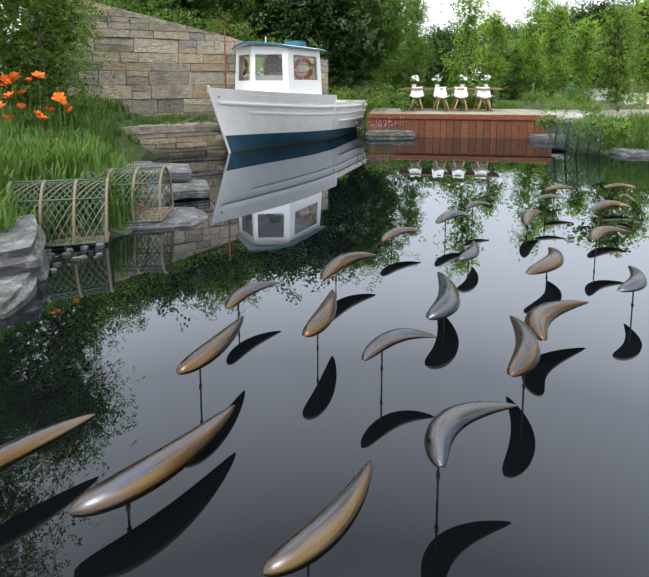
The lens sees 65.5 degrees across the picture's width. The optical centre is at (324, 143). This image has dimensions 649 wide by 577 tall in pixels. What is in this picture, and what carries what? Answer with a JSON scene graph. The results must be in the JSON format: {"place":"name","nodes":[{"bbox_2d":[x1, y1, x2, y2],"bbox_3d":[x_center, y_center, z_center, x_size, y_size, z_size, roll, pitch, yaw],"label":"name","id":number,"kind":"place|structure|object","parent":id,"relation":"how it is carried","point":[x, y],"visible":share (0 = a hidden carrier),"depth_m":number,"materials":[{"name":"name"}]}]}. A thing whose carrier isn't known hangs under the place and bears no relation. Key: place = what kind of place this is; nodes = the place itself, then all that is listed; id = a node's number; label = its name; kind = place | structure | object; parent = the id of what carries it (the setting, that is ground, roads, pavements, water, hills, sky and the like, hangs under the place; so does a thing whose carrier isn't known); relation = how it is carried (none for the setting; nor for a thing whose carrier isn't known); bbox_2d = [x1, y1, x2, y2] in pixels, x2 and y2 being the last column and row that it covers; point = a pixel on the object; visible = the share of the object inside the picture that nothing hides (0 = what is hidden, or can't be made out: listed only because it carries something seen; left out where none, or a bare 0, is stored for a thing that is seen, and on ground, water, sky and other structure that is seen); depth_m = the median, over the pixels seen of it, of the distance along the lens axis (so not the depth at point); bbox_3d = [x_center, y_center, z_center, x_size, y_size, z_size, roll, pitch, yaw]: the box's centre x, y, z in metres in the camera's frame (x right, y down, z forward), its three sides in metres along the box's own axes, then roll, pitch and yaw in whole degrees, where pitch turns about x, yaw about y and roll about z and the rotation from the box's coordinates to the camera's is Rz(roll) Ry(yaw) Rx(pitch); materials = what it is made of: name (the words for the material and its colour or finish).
{"place":"outdoors","nodes":[
{"label":"outdoors","id":0,"kind":"place"},
{"bbox_2d":[1,0,643,81],"label":"sky","id":1,"kind":"structure","parent":0,"point":[515,7],"materials":[{"name":"white"}]},
{"bbox_2d":[0,129,648,576],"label":"pond water","id":2,"kind":"structure","parent":0,"point":[550,477],"depth_m":3.04,"materials":[{"name":"black liquid"}]},
{"bbox_2d":[207,37,366,152],"bbox_3d":[-1.053,-1.322,14.905,2.517,3.423,7.249,4,8,27],"label":"fishing boat","id":3,"kind":"object","parent":2,"relation":"on","point":[256,107],"visible":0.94,"depth_m":13.45,"materials":[{"name":"paint"}]},
{"bbox_2d":[126,188,633,576],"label":"support rod","id":4,"kind":"object","parent":2,"relation":"in","point":[128,507],"visible":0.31,"depth_m":2.91,"materials":[{"name":"black metal"}]},
{"bbox_2d":[0,183,646,576],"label":"fish shoal sculpture","id":5,"kind":"object","parent":4,"relation":"on","point":[320,533],"visible":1,"depth_m":2.25,"materials":[{"name":"metal"}]},
{"bbox_2d":[546,118,603,153],"bbox_3d":[6.208,-0.199,12.556,1.296,0.878,0.828,4,8,27],"label":"lobster trap","id":6,"kind":"object","parent":2,"relation":"on","point":[557,129],"visible":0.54,"depth_m":12.42,"materials":[{"name":"grey"}]},
{"bbox_2d":[0,83,648,253],"bbox_3d":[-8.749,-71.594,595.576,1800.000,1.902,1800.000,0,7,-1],"label":"ground","id":7,"kind":"structure","parent":0,"point":[139,152],"depth_m":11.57,"materials":[{"name":"green plant"}]},
{"bbox_2d":[0,0,27,74],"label":"tree","id":8,"kind":"object","parent":7,"relation":"on","point":[18,21],"depth_m":36.71,"materials":[{"name":"green plant"}]},
{"bbox_2d":[0,0,42,66],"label":"birch tree","id":9,"kind":"object","parent":7,"relation":"on","point":[15,28],"depth_m":10.50,"materials":[{"name":"green plant"}]},
{"bbox_2d":[0,0,43,102],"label":"tree","id":10,"kind":"object","parent":7,"relation":"on","point":[6,20],"depth_m":9.79,"materials":[{"name":"green plant"}]},
{"bbox_2d":[0,0,46,64],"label":"birch tree","id":11,"kind":"object","parent":7,"relation":"on","point":[1,11],"visible":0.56,"depth_m":7.96,"materials":[{"name":"green plant"}]},
{"bbox_2d":[0,0,130,124],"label":"tree","id":12,"kind":"object","parent":7,"relation":"on","point":[63,7],"depth_m":8.82,"materials":[{"name":"green plant"}]},
{"bbox_2d":[5,166,173,247],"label":"lobster creel frames","id":13,"kind":"structure","parent":7,"relation":"on","point":[161,214],"depth_m":5.59,"materials":[{"name":"beige wood"}]},
{"bbox_2d":[9,168,171,244],"bbox_3d":[-2.736,0.677,5.923,1.536,0.654,1.686,0,7,-1],"label":"trap netting","id":14,"kind":"object","parent":13,"relation":"attached to","point":[140,205],"visible":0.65,"depth_m":5.54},
{"bbox_2d":[21,0,225,22],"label":"wall tree","id":15,"kind":"object","parent":7,"relation":"on","point":[133,6],"visible":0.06,"depth_m":15.30,"materials":[{"name":"green plant"}]},
{"bbox_2d":[25,0,328,156],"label":"stone wall","id":16,"kind":"structure","parent":7,"relation":"on","point":[155,68],"depth_m":13.61,"materials":[{"name":"beige stone"}]},
{"bbox_2d":[151,95,219,122],"bbox_3d":[-3.478,-0.859,12.617,2.442,0.729,0.298,4,8,28],"label":"mooring rope","id":17,"kind":"object","parent":16,"relation":"attached to","point":[191,118],"visible":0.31,"depth_m":12.42,"materials":[{"name":"beige"}]},
{"bbox_2d":[80,0,327,62],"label":"wall coping stones","id":18,"kind":"object","parent":16,"relation":"on","point":[103,6],"depth_m":13.78,"materials":[{"name":"grey stone"}]},
{"bbox_2d":[211,20,232,88],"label":"rusty hoops and pole","id":19,"kind":"object","parent":16,"relation":"on","point":[224,51],"visible":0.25,"depth_m":13.04,"materials":[{"name":"orange metal"}]},
{"bbox_2d":[121,0,244,33],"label":"wall tree","id":20,"kind":"object","parent":7,"relation":"on","point":[186,9],"visible":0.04,"depth_m":16.07,"materials":[{"name":"green plant"}]},
{"bbox_2d":[162,0,291,43],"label":"wall tree","id":21,"kind":"object","parent":7,"relation":"on","point":[217,5],"depth_m":17.35,"materials":[{"name":"green plant"}]},
{"bbox_2d":[213,0,346,58],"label":"wall tree","id":22,"kind":"object","parent":7,"relation":"on","point":[302,10],"depth_m":18.44,"materials":[{"name":"green plant"}]},
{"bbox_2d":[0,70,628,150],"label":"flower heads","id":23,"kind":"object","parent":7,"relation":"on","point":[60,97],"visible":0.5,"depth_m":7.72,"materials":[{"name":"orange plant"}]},
{"bbox_2d":[257,0,387,93],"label":"wall tree","id":24,"kind":"object","parent":7,"relation":"on","point":[338,51],"depth_m":19.74,"materials":[{"name":"green plant"}]},
{"bbox_2d":[0,0,648,145],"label":"shrub foliage","id":25,"kind":"object","parent":7,"relation":"on","point":[621,133],"visible":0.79,"depth_m":14.14,"materials":[{"name":"green plant"}]},
{"bbox_2d":[0,122,648,318],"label":"shore rocks","id":26,"kind":"object","parent":7,"relation":"on","point":[25,259],"visible":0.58,"depth_m":4.99,"materials":[{"name":"grey stone"}]},
{"bbox_2d":[327,70,348,94],"bbox_3d":[0.398,-4.241,23.141,2.444,5.089,2.657,0,7,-1],"label":"shrub","id":27,"kind":"object","parent":7,"relation":"on","point":[336,82],"depth_m":23.14,"materials":[{"name":"green plant"}]},
{"bbox_2d":[328,66,382,99],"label":"hedge tree","id":28,"kind":"object","parent":7,"relation":"on","point":[330,91],"depth_m":31.56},
{"bbox_2d":[354,27,395,97],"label":"birch tree","id":29,"kind":"object","parent":7,"relation":"on","point":[378,82],"depth_m":24.49,"materials":[{"name":"green plant"}]},
{"bbox_2d":[329,0,432,106],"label":"wall tree","id":30,"kind":"object","parent":7,"relation":"on","point":[393,39],"depth_m":20.80,"materials":[{"name":"green plant"}]},
{"bbox_2d":[354,43,408,97],"bbox_3d":[4.375,-5.277,37.141,7.623,6.217,8.667,0,7,-1],"label":"hedge tree","id":31,"kind":"object","parent":7,"relation":"on","point":[385,82],"depth_m":36.43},
{"bbox_2d":[361,0,431,89],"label":"tree","id":32,"kind":"object","parent":7,"relation":"on","point":[406,19],"depth_m":67.24,"materials":[{"name":"green plant"}]},
{"bbox_2d":[395,0,435,93],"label":"birch tree","id":33,"kind":"object","parent":7,"relation":"on","point":[420,57],"depth_m":23.96,"materials":[{"name":"green plant"}]},
{"bbox_2d":[376,27,471,95],"bbox_3d":[6.320,-4.828,33.774,7.031,6.139,6.799,0,7,-1],"label":"hedge tree","id":34,"kind":"object","parent":7,"relation":"on","point":[398,70],"depth_m":33.11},
{"bbox_2d":[367,108,556,138],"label":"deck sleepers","id":35,"kind":"object","parent":7,"relation":"on","point":[475,126],"visible":0.42,"depth_m":15.84,"materials":[{"name":"brown wood"}]},
{"bbox_2d":[370,108,552,114],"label":"deck boards","id":36,"kind":"object","parent":35,"relation":"on","point":[477,112],"visible":0.67,"depth_m":17.11,"materials":[{"name":"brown wood"}]},
{"bbox_2d":[409,98,491,111],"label":"chair legs","id":37,"kind":"object","parent":36,"relation":"on","point":[466,108],"visible":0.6,"depth_m":17.26,"materials":[{"name":"brown wood"}]},
{"bbox_2d":[410,87,492,98],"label":"chair seats","id":38,"kind":"object","parent":37,"relation":"on","point":[460,94],"visible":0.94,"depth_m":17.21,"materials":[{"name":"white plastic"}]},
{"bbox_2d":[401,88,502,110],"bbox_3d":[4.400,-1.547,17.691,3.400,0.785,0.844,1,7,9],"label":"dining table","id":39,"kind":"object","parent":36,"relation":"on","point":[491,89],"visible":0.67,"depth_m":17.22,"materials":[{"name":"brown wood"}]},
{"bbox_2d":[412,84,488,86],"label":"flower pots","id":40,"kind":"object","parent":39,"relation":"on","point":[461,85],"visible":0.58,"depth_m":17.55,"materials":[{"name":"white ceramic"}]},
{"bbox_2d":[410,74,492,84],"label":"flowers","id":41,"kind":"object","parent":39,"relation":"on","point":[487,78],"visible":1,"depth_m":17.56,"materials":[{"name":"white plant"}]},
{"bbox_2d":[404,16,520,95],"bbox_3d":[8.514,-5.042,33.352,7.226,6.951,7.412,0,7,-1],"label":"hedge tree","id":42,"kind":"object","parent":7,"relation":"on","point":[441,35],"depth_m":32.49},
{"bbox_2d":[436,0,503,108],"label":"birch tree","id":43,"kind":"object","parent":7,"relation":"on","point":[472,45],"depth_m":19.08,"materials":[{"name":"green plant"}]},
{"bbox_2d":[473,6,515,102],"bbox_3d":[8.397,-4.375,25.267,2.421,4.836,2.410,0,7,-1],"label":"birch tree","id":44,"kind":"object","parent":7,"relation":"on","point":[499,38],"depth_m":25.15,"materials":[{"name":"green plant"}]},
{"bbox_2d":[470,17,521,65],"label":"tree","id":45,"kind":"object","parent":7,"relation":"on","point":[510,31],"visible":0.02,"depth_m":116.52,"materials":[{"name":"green plant"}]},
{"bbox_2d":[468,29,570,100],"bbox_3d":[12.656,-4.758,34.033,6.516,6.382,7.480,0,7,-1],"label":"hedge tree","id":46,"kind":"object","parent":7,"relation":"on","point":[518,81],"depth_m":33.22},
{"bbox_2d":[512,0,567,104],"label":"birch tree","id":47,"kind":"object","parent":7,"relation":"on","point":[530,49],"depth_m":24.84,"materials":[{"name":"green plant"}]},
{"bbox_2d":[513,1,585,41],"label":"tree","id":48,"kind":"object","parent":7,"relation":"on","point":[550,21],"depth_m":87.39,"materials":[{"name":"green plant"}]},
{"bbox_2d":[512,19,595,98],"bbox_3d":[15.835,-5.484,36.307,6.970,6.619,6.070,0,7,-1],"label":"hedge tree","id":49,"kind":"object","parent":7,"relation":"on","point":[553,83],"depth_m":35.23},
{"bbox_2d":[533,0,582,101],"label":"birch tree","id":50,"kind":"object","parent":7,"relation":"on","point":[552,30],"depth_m":22.34,"materials":[{"name":"green plant"}]},
{"bbox_2d":[546,112,614,121],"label":"concrete landing slab","id":51,"kind":"structure","parent":7,"relation":"on","point":[572,116],"depth_m":16.39,"materials":[{"name":"grey concrete"}]},
{"bbox_2d":[564,10,615,104],"bbox_3d":[11.881,-3.865,22.958,2.021,4.384,1.965,0,7,-1],"label":"birch tree","id":52,"kind":"object","parent":7,"relation":"on","point":[588,32],"depth_m":22.78,"materials":[{"name":"green plant"}]},
{"bbox_2d":[563,25,622,94],"bbox_3d":[20.097,-5.320,36.307,7.764,6.955,7.464,0,7,-1],"label":"hedge tree","id":53,"kind":"object","parent":7,"relation":"on","point":[597,75],"depth_m":35.68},
{"bbox_2d":[549,0,642,48],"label":"tree","id":54,"kind":"object","parent":7,"relation":"on","point":[601,7],"visible":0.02,"depth_m":68.45,"materials":[{"name":"green plant"}]},
{"bbox_2d":[558,79,648,103],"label":"showground kiosks","id":55,"kind":"object","parent":7,"relation":"on","point":[595,93],"depth_m":34.04,"materials":[{"name":"white"}]},
{"bbox_2d":[586,0,645,110],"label":"birch tree","id":56,"kind":"object","parent":7,"relation":"on","point":[622,21],"depth_m":19.31,"materials":[{"name":"green plant"}]},
{"bbox_2d":[599,0,646,40],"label":"tree","id":57,"kind":"object","parent":7,"relation":"on","point":[627,6],"depth_m":64.39,"materials":[{"name":"green plant"}]},
{"bbox_2d":[598,25,648,94],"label":"hedge tree","id":58,"kind":"object","parent":7,"relation":"on","point":[634,65],"depth_m":32.80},
{"bbox_2d":[618,0,648,108],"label":"birch tree","id":59,"kind":"object","parent":7,"relation":"on","point":[644,13],"depth_m":21.03,"materials":[{"name":"green plant"}]}
]}

